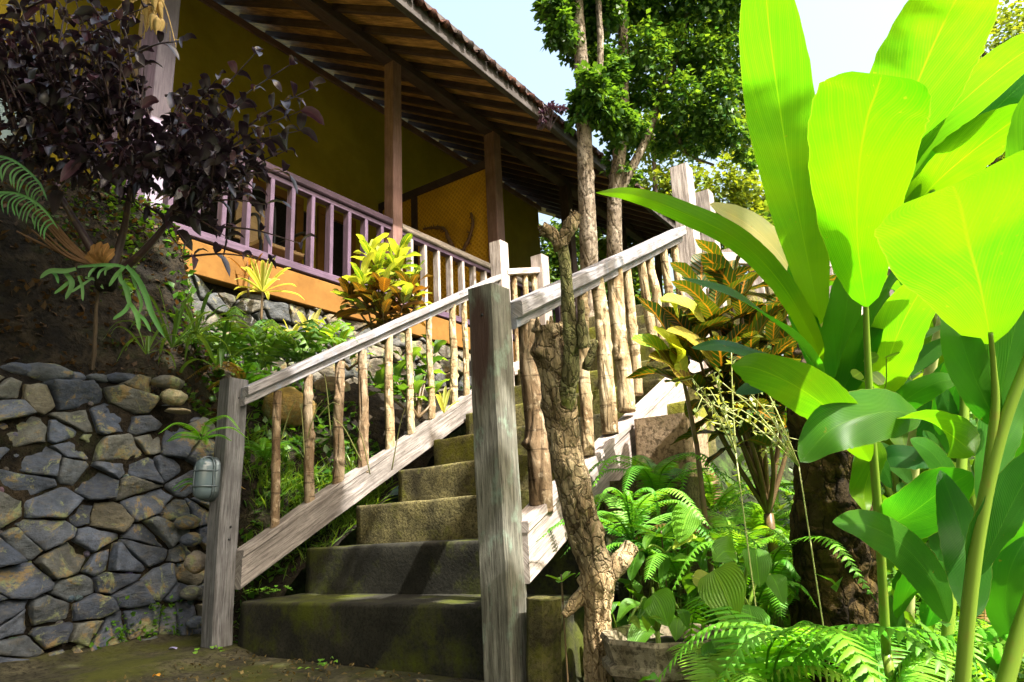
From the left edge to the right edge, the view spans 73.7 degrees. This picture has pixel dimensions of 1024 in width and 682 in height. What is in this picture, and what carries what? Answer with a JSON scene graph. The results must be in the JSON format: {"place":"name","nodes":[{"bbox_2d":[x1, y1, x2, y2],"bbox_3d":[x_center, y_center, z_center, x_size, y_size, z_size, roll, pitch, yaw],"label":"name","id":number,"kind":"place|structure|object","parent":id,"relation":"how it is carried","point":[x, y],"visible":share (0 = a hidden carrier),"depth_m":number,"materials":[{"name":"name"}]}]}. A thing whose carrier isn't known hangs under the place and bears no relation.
{"place":"outdoors","nodes":[
{"label":"outdoors","id":0,"kind":"place"},
{"bbox_2d":[0,140,465,657],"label":"earth bank","id":1,"kind":"structure","parent":0,"point":[59,334],"depth_m":3.11,"materials":[{"name":"soil"}]},
{"bbox_2d":[0,155,58,238],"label":"fern","id":2,"kind":"object","parent":1,"relation":"on","point":[33,201],"visible":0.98,"depth_m":2.50,"materials":[{"name":"green plant"}]},
{"bbox_2d":[40,242,164,369],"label":"staghorn fern","id":3,"kind":"object","parent":1,"relation":"on","point":[105,274],"visible":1,"depth_m":2.61,"materials":[{"name":"green plant"}]},
{"bbox_2d":[38,179,199,410],"bbox_3d":[-2.208,-0.385,2.980,0.630,1.324,1.935,-13,-18,33],"label":"bank moss","id":4,"kind":"object","parent":1,"relation":"on","point":[64,226],"visible":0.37,"depth_m":3.36,"materials":[{"name":"green plant"}]},
{"bbox_2d":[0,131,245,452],"bbox_3d":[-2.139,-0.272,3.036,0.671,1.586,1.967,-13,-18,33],"label":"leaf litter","id":5,"kind":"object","parent":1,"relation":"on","point":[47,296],"visible":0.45,"depth_m":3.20,"materials":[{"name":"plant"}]},
{"bbox_2d":[109,323,180,367],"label":"strap leaf plant","id":6,"kind":"object","parent":1,"relation":"on","point":[148,343],"visible":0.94,"depth_m":2.85,"materials":[{"name":"green plant"}]},
{"bbox_2d":[0,0,325,275],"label":"purple shrub","id":7,"kind":"object","parent":1,"relation":"on","point":[29,87],"visible":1,"depth_m":2.62,"materials":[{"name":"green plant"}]},
{"bbox_2d":[16,200,91,264],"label":"dead branches","id":8,"kind":"object","parent":7,"relation":"attached to","point":[63,239],"visible":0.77,"depth_m":2.67,"materials":[{"name":"brown plant"}]},
{"bbox_2d":[112,0,177,47],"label":"dried pod bunch","id":9,"kind":"object","parent":7,"relation":"hanging from","point":[154,21],"visible":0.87,"depth_m":3.02,"materials":[{"name":"beige plant"}]},
{"bbox_2d":[104,286,232,363],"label":"strap leaf plant","id":10,"kind":"object","parent":1,"relation":"on","point":[178,316],"visible":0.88,"depth_m":2.95,"materials":[{"name":"plant"}]},
{"bbox_2d":[104,179,249,463],"bbox_3d":[-1.738,-0.127,3.533,0.608,1.580,0.662,-13,-18,33],"label":"moss cushion","id":11,"kind":"object","parent":1,"relation":"on","point":[205,410],"visible":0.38,"depth_m":3.50,"materials":[{"name":"green plant"}]},
{"bbox_2d":[141,289,256,358],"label":"strap leaf plant","id":12,"kind":"object","parent":1,"relation":"on","point":[197,321],"visible":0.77,"depth_m":3.10,"materials":[{"name":"green plant"}]},
{"bbox_2d":[179,314,265,372],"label":"strap leaf plant","id":13,"kind":"object","parent":1,"relation":"on","point":[222,349],"visible":0.9,"depth_m":3.19,"materials":[{"name":"green plant"}]},
{"bbox_2d":[175,306,305,366],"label":"palm seedling","id":14,"kind":"object","parent":1,"relation":"on","point":[213,342],"visible":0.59,"depth_m":3.37,"materials":[{"name":"green plant"}]},
{"bbox_2d":[227,253,274,297],"bbox_3d":[-1.585,-0.396,4.114,0.348,0.284,0.320,-13,-18,33],"label":"dracaena","id":15,"kind":"object","parent":1,"relation":"on","point":[248,276],"visible":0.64,"depth_m":4.08,"materials":[{"name":"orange plant"}]},
{"bbox_2d":[192,319,334,373],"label":"palm seedling","id":16,"kind":"object","parent":1,"relation":"on","point":[271,353],"visible":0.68,"depth_m":3.53,"materials":[{"name":"green plant"}]},
{"bbox_2d":[234,255,303,319],"bbox_3d":[-1.497,-0.312,4.066,0.394,0.414,0.411,-13,-18,33],"label":"dracaena","id":17,"kind":"object","parent":1,"relation":"on","point":[263,281],"visible":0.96,"depth_m":4.04,"materials":[{"name":"yellow plant"}]},
{"bbox_2d":[244,437,302,460],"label":"fern","id":18,"kind":"object","parent":1,"relation":"on","point":[265,452],"visible":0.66,"depth_m":3.19,"materials":[{"name":"green plant"}]},
{"bbox_2d":[261,387,316,427],"bbox_3d":[-1.239,0.368,3.795,0.204,0.241,0.301,-13,-18,33],"label":"boulder","id":19,"kind":"object","parent":1,"relation":"on","point":[291,396],"visible":0.6,"depth_m":3.71,"materials":[{"name":"stone"}]},
{"bbox_2d":[280,319,299,334],"bbox_3d":[-1.278,-0.058,3.951,0.120,0.153,0.187,-4,-15,3],"label":"cordyline","id":20,"kind":"object","parent":1,"relation":"on","point":[296,328],"visible":0.34,"depth_m":3.95,"materials":[{"name":"yellow plant"}]},
{"bbox_2d":[241,319,358,364],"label":"palm seedling","id":21,"kind":"object","parent":1,"relation":"on","point":[315,335],"visible":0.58,"depth_m":3.67,"materials":[{"name":"green plant"}]},
{"bbox_2d":[203,413,403,627],"bbox_3d":[-1.049,0.744,3.492,0.712,1.251,1.079,-30,-30,60],"label":"grass tuft","id":22,"kind":"object","parent":1,"relation":"on","point":[286,481],"visible":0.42,"depth_m":3.46,"materials":[{"name":"green plant"}]},
{"bbox_2d":[295,309,326,342],"bbox_3d":[-1.189,-0.069,4.032,0.178,0.226,0.239,3,-16,-22],"label":"cordyline","id":23,"kind":"object","parent":1,"relation":"on","point":[313,316],"visible":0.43,"depth_m":4.00,"materials":[{"name":"yellow plant"}]},
{"bbox_2d":[156,203,470,642],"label":"bank plants","id":24,"kind":"object","parent":1,"relation":"on","point":[193,290],"visible":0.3,"depth_m":3.64,"materials":[{"name":"green plant"}]},
{"bbox_2d":[314,376,350,391],"bbox_3d":[-1.148,0.319,4.321,0.265,0.188,0.155,1,-15,-14],"label":"boulder","id":25,"kind":"object","parent":1,"relation":"on","point":[320,384],"visible":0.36,"depth_m":4.28,"materials":[{"name":"stone"}]},
{"bbox_2d":[317,317,376,370],"bbox_3d":[-0.966,-0.001,3.867,0.297,0.322,0.349,-13,-18,33],"label":"young croton","id":26,"kind":"object","parent":1,"relation":"on","point":[343,334],"visible":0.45,"depth_m":3.88,"materials":[{"name":"green plant"}]},
{"bbox_2d":[331,233,432,344],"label":"croton shrub","id":27,"kind":"object","parent":1,"relation":"on","point":[382,303],"visible":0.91,"depth_m":4.09,"materials":[{"name":"yellow plant"}]},
{"bbox_2d":[367,334,449,418],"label":"glossy shrub","id":28,"kind":"object","parent":1,"relation":"on","point":[378,380],"visible":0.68,"depth_m":3.95,"materials":[{"name":"green plant"}]},
{"bbox_2d":[436,386,458,412],"bbox_3d":[-0.339,0.283,3.319,0.101,0.139,0.142,-13,-18,33],"label":"cordyline","id":29,"kind":"object","parent":1,"relation":"on","point":[443,402],"visible":1,"depth_m":3.30,"materials":[{"name":"yellow plant"}]},
{"bbox_2d":[530,0,641,316],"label":"tree","id":30,"kind":"object","parent":1,"relation":"on","point":[575,29],"visible":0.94,"depth_m":5.95,"materials":[{"name":"green plant"}]},
{"bbox_2d":[599,0,757,307],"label":"tree","id":31,"kind":"object","parent":1,"relation":"on","point":[704,51],"visible":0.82,"depth_m":6.36,"materials":[{"name":"green plant"}]},
{"bbox_2d":[0,633,483,681],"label":"path","id":32,"kind":"structure","parent":0,"point":[134,660],"depth_m":2.40,"materials":[{"name":"brown soil"}]},
{"bbox_2d":[107,651,460,681],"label":"path debris","id":33,"kind":"object","parent":32,"relation":"on","point":[286,673],"visible":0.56,"depth_m":2.26,"materials":[{"name":"brown plant"}]},
{"bbox_2d":[298,656,337,668],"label":"weed","id":34,"kind":"object","parent":32,"relation":"on","point":[323,663],"visible":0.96,"depth_m":2.30,"materials":[{"name":"green plant"}]},
{"bbox_2d":[600,623,721,681],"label":"concrete planter","id":35,"kind":"object","parent":32,"relation":"on","point":[624,660],"visible":0.52,"depth_m":1.57,"materials":[{"name":"grey concrete"}]},
{"bbox_2d":[284,410,974,603],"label":"ground","id":36,"kind":"structure","parent":0,"point":[723,460],"depth_m":11.83,"materials":[{"name":"brown soil"}]},
{"bbox_2d":[0,362,215,662],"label":"stone wall","id":37,"kind":"structure","parent":36,"relation":"on","point":[24,542],"depth_m":2.73,"materials":[{"name":"grey stone"}]},
{"bbox_2d":[89,584,182,648],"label":"creeping plants","id":38,"kind":"object","parent":37,"relation":"on","point":[132,613],"visible":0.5,"depth_m":2.77,"materials":[{"name":"green plant"}]},
{"bbox_2d":[158,415,246,444],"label":"fern","id":39,"kind":"object","parent":37,"relation":"on","point":[203,428],"visible":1,"depth_m":2.76,"materials":[{"name":"green plant"}]},
{"bbox_2d":[172,478,245,490],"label":"fern","id":40,"kind":"object","parent":37,"relation":"on","point":[189,483],"visible":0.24,"depth_m":2.92,"materials":[{"name":"green plant"}]},
{"bbox_2d":[187,361,297,390],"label":"fern","id":41,"kind":"object","parent":37,"relation":"on","point":[246,375],"visible":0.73,"depth_m":3.23,"materials":[{"name":"green plant"}]},
{"bbox_2d":[0,0,700,466],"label":"veranda house","id":42,"kind":"structure","parent":36,"relation":"on","point":[430,114],"depth_m":6.42,"materials":[{"name":"yellow paint"}]},
{"bbox_2d":[0,98,46,143],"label":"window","id":43,"kind":"structure","parent":42,"relation":"in","point":[6,132],"depth_m":4.71,"materials":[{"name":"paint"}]},
{"bbox_2d":[227,190,305,264],"bbox_3d":[-1.915,-0.738,5.356,0.486,1.028,0.489,-13,-18,33],"label":"veranda chair","id":44,"kind":"object","parent":42,"relation":"on","point":[256,240],"visible":0.46,"depth_m":5.41,"materials":[{"name":"brown wood"}]},
{"bbox_2d":[303,211,315,238],"bbox_3d":[-2.040,-1.160,6.830,0.032,0.260,0.160,-13,-18,33],"label":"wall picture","id":45,"kind":"object","parent":42,"relation":"attached to","point":[304,220],"depth_m":6.79},
{"bbox_2d":[423,212,474,265],"bbox_3d":[-0.648,-1.015,7.017,0.696,0.573,0.061,-13,-18,33],"label":"branch garland","id":46,"kind":"object","parent":42,"relation":"attached to","point":[451,243],"visible":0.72,"depth_m":6.91},
{"bbox_2d":[238,287,773,681],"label":"concrete staircase","id":47,"kind":"structure","parent":36,"relation":"on","point":[396,587],"depth_m":2.63,"materials":[{"name":"grey concrete"}]},
{"bbox_2d":[244,586,271,593],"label":"weed","id":48,"kind":"object","parent":47,"relation":"on","point":[258,588],"visible":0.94,"depth_m":2.87,"materials":[{"name":"green plant"}]},
{"bbox_2d":[261,585,292,591],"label":"weed","id":49,"kind":"object","parent":47,"relation":"on","point":[278,589],"visible":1,"depth_m":2.83,"materials":[{"name":"green plant"}]},
{"bbox_2d":[201,240,551,648],"bbox_3d":[-0.487,0.344,3.959,0.166,2.470,2.544,-13,-18,35],"label":"stair railing","id":50,"kind":"object","parent":47,"relation":"on","point":[230,567],"visible":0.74,"depth_m":3.25,"materials":[{"name":"grey wood"}]},
{"bbox_2d":[191,456,220,501],"bbox_3d":[-1.282,0.573,2.837,0.095,0.189,0.093,-13,-18,33],"label":"bulkhead lamp","id":51,"kind":"object","parent":50,"relation":"attached to","point":[205,486],"visible":1,"depth_m":2.81,"materials":[{"name":"metal"}]},
{"bbox_2d":[280,374,404,473],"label":"dry grass","id":52,"kind":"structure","parent":50,"relation":"attached to","point":[343,427],"depth_m":3.15,"materials":[{"name":"green plant"}]},
{"bbox_2d":[468,163,709,681],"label":"stair railing","id":53,"kind":"object","parent":47,"relation":"on","point":[515,557],"visible":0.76,"depth_m":2.18,"materials":[{"name":"grey wood"}]},
{"bbox_2d":[634,413,712,528],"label":"block pier","id":54,"kind":"structure","parent":47,"relation":"on","point":[656,436],"depth_m":2.66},
{"bbox_2d":[695,189,894,324],"bbox_3d":[2.200,-0.352,4.757,1.837,1.383,0.137,0,-15,-12],"label":"picket fence","id":55,"kind":"object","parent":47,"relation":"on","point":[704,199],"visible":0.04,"depth_m":4.67,"materials":[{"name":"wood"}]},
{"bbox_2d":[526,596,561,681],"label":"concrete stub","id":56,"kind":"object","parent":36,"relation":"on","point":[543,646],"visible":1,"depth_m":1.88,"materials":[{"name":"grey concrete"}]},
{"bbox_2d":[537,100,567,130],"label":"purple shrub","id":57,"kind":"object","parent":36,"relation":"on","point":[547,120],"visible":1,"depth_m":5.20,"materials":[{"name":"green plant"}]},
{"bbox_2d":[546,571,575,681],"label":"sprout","id":58,"kind":"object","parent":36,"relation":"on","point":[563,577],"visible":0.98,"depth_m":1.84,"materials":[{"name":"green plant"}]},
{"bbox_2d":[530,209,638,681],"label":"dead tree trunk","id":59,"kind":"object","parent":36,"relation":"on","point":[554,350],"visible":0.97,"depth_m":1.76,"materials":[{"name":"brown wood"}]},
{"bbox_2d":[539,217,675,322],"bbox_3d":[1.508,-0.429,12.715,3.503,4.897,1.974,3,-16,-22],"label":"leafy tree","id":60,"kind":"object","parent":36,"relation":"on","point":[554,268],"visible":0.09,"depth_m":12.58,"materials":[{"name":"green plant"}]},
{"bbox_2d":[536,487,712,612],"bbox_3d":[0.333,0.781,2.006,0.586,0.679,0.588,-4,-15,6],"label":"fern","id":61,"kind":"object","parent":36,"relation":"on","point":[632,514],"visible":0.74,"depth_m":2.02,"materials":[{"name":"green plant"}]},
{"bbox_2d":[611,576,641,628],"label":"arum plant","id":62,"kind":"object","parent":36,"relation":"on","point":[623,621],"visible":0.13,"depth_m":2.05,"materials":[{"name":"green plant"}]},
{"bbox_2d":[560,514,713,596],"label":"fern","id":63,"kind":"object","parent":36,"relation":"on","point":[654,583],"visible":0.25,"depth_m":2.08,"materials":[{"name":"green plant"}]},
{"bbox_2d":[605,476,710,623],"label":"fern","id":64,"kind":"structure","parent":36,"relation":"on","point":[691,489],"depth_m":2.41,"materials":[{"name":"plant"}]},
{"bbox_2d":[628,587,689,642],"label":"heart leaf plant","id":65,"kind":"object","parent":36,"relation":"on","point":[661,603],"visible":0.94,"depth_m":1.54,"materials":[{"name":"green plant"}]},
{"bbox_2d":[611,521,710,586],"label":"rosette plant","id":66,"kind":"object","parent":36,"relation":"on","point":[647,538],"visible":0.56,"depth_m":1.99,"materials":[{"name":"green plant"}]},
{"bbox_2d":[627,503,701,622],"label":"heart leaf plant","id":67,"kind":"object","parent":36,"relation":"on","point":[686,522],"visible":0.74,"depth_m":1.88,"materials":[{"name":"green plant"}]},
{"bbox_2d":[589,452,747,615],"bbox_3d":[0.539,0.760,2.250,0.547,0.799,0.698,-13,-18,33],"label":"fern","id":68,"kind":"object","parent":36,"relation":"on","point":[657,478],"visible":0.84,"depth_m":2.28,"materials":[{"name":"green plant"}]},
{"bbox_2d":[575,94,769,296],"bbox_3d":[2.684,-0.926,10.363,3.313,6.128,1.919,-6,-15,14],"label":"leafy tree","id":69,"kind":"object","parent":36,"relation":"on","point":[738,192],"visible":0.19,"depth_m":10.28,"materials":[{"name":"green plant"}]},
{"bbox_2d":[632,293,713,572],"bbox_3d":[0.541,0.465,2.005,0.142,1.240,0.331,-16,-20,41],"label":"croton sprout","id":70,"kind":"object","parent":36,"relation":"on","point":[678,364],"visible":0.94,"depth_m":2.12,"materials":[{"name":"yellow plant"}]},
{"bbox_2d":[606,527,773,616],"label":"fern","id":71,"kind":"object","parent":36,"relation":"on","point":[673,568],"visible":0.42,"depth_m":1.94,"materials":[{"name":"green plant"}]},
{"bbox_2d":[616,592,770,641],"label":"arum plant","id":72,"kind":"object","parent":36,"relation":"on","point":[642,634],"visible":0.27,"depth_m":1.72,"materials":[{"name":"green plant"}]},
{"bbox_2d":[632,503,791,599],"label":"fern","id":73,"kind":"object","parent":36,"relation":"on","point":[737,515],"visible":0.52,"depth_m":2.10,"materials":[{"name":"green plant"}]},
{"bbox_2d":[675,353,755,605],"bbox_3d":[0.482,0.489,1.478,0.133,0.995,0.261,-13,-18,33],"label":"weed","id":74,"kind":"object","parent":36,"relation":"on","point":[728,424],"visible":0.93,"depth_m":1.56,"materials":[{"name":"green plant"}]},
{"bbox_2d":[655,462,794,566],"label":"fern","id":75,"kind":"object","parent":36,"relation":"on","point":[712,494],"visible":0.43,"depth_m":2.60,"materials":[{"name":"green plant"}]},
{"bbox_2d":[665,505,790,617],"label":"arum plant","id":76,"kind":"object","parent":36,"relation":"on","point":[752,525],"visible":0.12,"depth_m":2.28,"materials":[{"name":"green plant"}]},
{"bbox_2d":[657,571,799,625],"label":"arum plant","id":77,"kind":"object","parent":36,"relation":"on","point":[691,595],"visible":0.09,"depth_m":1.91,"materials":[{"name":"green plant"}]},
{"bbox_2d":[626,239,835,626],"bbox_3d":[0.779,0.327,2.185,0.772,1.511,0.474,1,-15,-14],"label":"croton shrub","id":78,"kind":"object","parent":36,"relation":"on","point":[711,264],"visible":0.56,"depth_m":2.21,"materials":[{"name":"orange plant"}]},
{"bbox_2d":[691,536,786,659],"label":"heart leaf plant","id":79,"kind":"object","parent":36,"relation":"on","point":[723,585],"visible":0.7,"depth_m":1.49,"materials":[{"name":"green plant"}]},
{"bbox_2d":[596,0,888,394],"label":"ginger plant","id":80,"kind":"object","parent":36,"relation":"on","point":[777,84],"visible":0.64,"depth_m":1.15,"materials":[{"name":"green plant"}]},
{"bbox_2d":[851,352,899,388],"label":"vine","id":81,"kind":"object","parent":80,"relation":"attached to","point":[878,378],"visible":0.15,"depth_m":1.30,"materials":[{"name":"green plant"}]},
{"bbox_2d":[701,491,792,534],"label":"fern","id":82,"kind":"object","parent":36,"relation":"on","point":[782,513],"visible":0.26,"depth_m":2.60,"materials":[{"name":"green plant"}]},
{"bbox_2d":[665,626,852,681],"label":"fern","id":83,"kind":"object","parent":36,"relation":"on","point":[709,668],"visible":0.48,"depth_m":1.35,"materials":[{"name":"green plant"}]},
{"bbox_2d":[733,344,792,503],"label":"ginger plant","id":84,"kind":"object","parent":36,"relation":"on","point":[740,458],"visible":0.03,"depth_m":2.72,"materials":[{"name":"green plant"}]},
{"bbox_2d":[739,546,790,620],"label":"arum plant","id":85,"kind":"object","parent":36,"relation":"on","point":[788,553],"visible":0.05,"depth_m":2.44,"materials":[{"name":"green plant"}]},
{"bbox_2d":[708,379,831,681],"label":"weed","id":86,"kind":"object","parent":36,"relation":"on","point":[793,457],"visible":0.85,"depth_m":1.59,"materials":[{"name":"green plant"}]},
{"bbox_2d":[663,536,877,627],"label":"fern","id":87,"kind":"object","parent":36,"relation":"on","point":[785,567],"visible":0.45,"depth_m":1.77,"materials":[{"name":"green plant"}]},
{"bbox_2d":[722,199,889,306],"bbox_3d":[4.085,0.178,7.702,3.518,4.157,1.798,-2,-15,-5],"label":"leafy tree","id":88,"kind":"object","parent":36,"relation":"on","point":[768,217],"depth_m":7.80,"materials":[{"name":"green plant"}]},
{"bbox_2d":[613,370,1023,681],"bbox_3d":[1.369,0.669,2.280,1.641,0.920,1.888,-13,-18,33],"label":"leafy undergrowth","id":89,"kind":"object","parent":36,"relation":"on","point":[688,585],"visible":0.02,"depth_m":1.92,"materials":[{"name":"green plant"}]},
{"bbox_2d":[786,344,879,681],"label":"tree stump","id":90,"kind":"object","parent":36,"relation":"on","point":[829,499],"visible":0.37,"depth_m":1.74,"materials":[{"name":"brown plant"}]},
{"bbox_2d":[682,596,996,681],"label":"fern","id":91,"kind":"object","parent":36,"relation":"on","point":[785,651],"visible":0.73,"depth_m":1.23,"materials":[{"name":"green plant"}]},
{"bbox_2d":[655,621,1023,681],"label":"fern","id":92,"kind":"object","parent":36,"relation":"on","point":[902,673],"visible":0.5,"depth_m":1.23,"materials":[{"name":"green plant"}]},
{"bbox_2d":[714,371,977,564],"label":"undergrowth","id":93,"kind":"object","parent":36,"relation":"on","point":[790,470],"visible":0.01,"depth_m":10.36,"materials":[{"name":"green plant"}]},
{"bbox_2d":[731,71,979,681],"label":"ginger plant","id":94,"kind":"object","parent":36,"relation":"on","point":[866,131],"visible":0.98,"depth_m":1.00,"materials":[{"name":"green plant"}]},
{"bbox_2d":[771,327,955,570],"bbox_3d":[1.329,0.465,2.420,0.879,0.983,0.739,-13,-18,33],"label":"ginger plant","id":95,"kind":"object","parent":36,"relation":"on","point":[900,440],"visible":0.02,"depth_m":2.37,"materials":[{"name":"green plant"}]},
{"bbox_2d":[808,622,980,672],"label":"fern","id":96,"kind":"object","parent":36,"relation":"on","point":[904,647],"visible":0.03,"depth_m":1.68,"materials":[{"name":"green plant"}]},
{"bbox_2d":[852,272,949,681],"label":"ginger plant","id":97,"kind":"object","parent":36,"relation":"on","point":[904,316],"visible":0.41,"depth_m":1.38,"materials":[{"name":"green plant"}]},
{"bbox_2d":[829,276,975,508],"bbox_3d":[1.451,0.218,2.375,0.818,1.437,0.776,-4,-15,4],"label":"ginger plant","id":98,"kind":"object","parent":36,"relation":"on","point":[895,287],"visible":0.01,"depth_m":2.35,"materials":[{"name":"green plant"}]},
{"bbox_2d":[787,0,1023,681],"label":"ginger plant","id":99,"kind":"object","parent":36,"relation":"on","point":[974,124],"visible":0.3,"depth_m":1.20,"materials":[{"name":"green plant"}]},
{"bbox_2d":[915,617,957,680],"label":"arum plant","id":100,"kind":"object","parent":36,"relation":"on","point":[917,619],"depth_m":1.97,"materials":[{"name":"green plant"}]},
{"bbox_2d":[874,150,1023,681],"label":"ginger plant","id":101,"kind":"object","parent":36,"relation":"on","point":[954,254],"visible":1,"depth_m":0.94,"materials":[{"name":"green plant"}]},
{"bbox_2d":[906,609,1023,681],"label":"fern","id":102,"kind":"object","parent":36,"relation":"on","point":[980,623],"visible":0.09,"depth_m":1.54,"materials":[{"name":"green plant"}]},
{"bbox_2d":[979,0,1023,167],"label":"leafy tree","id":103,"kind":"object","parent":36,"relation":"on","point":[1005,19],"visible":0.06,"depth_m":9.05,"materials":[{"name":"green plant"}]},
{"bbox_2d":[424,0,1023,355],"label":"sky","id":104,"kind":"structure","parent":0,"point":[841,36],"materials":[{"name":"white"}]}
]}

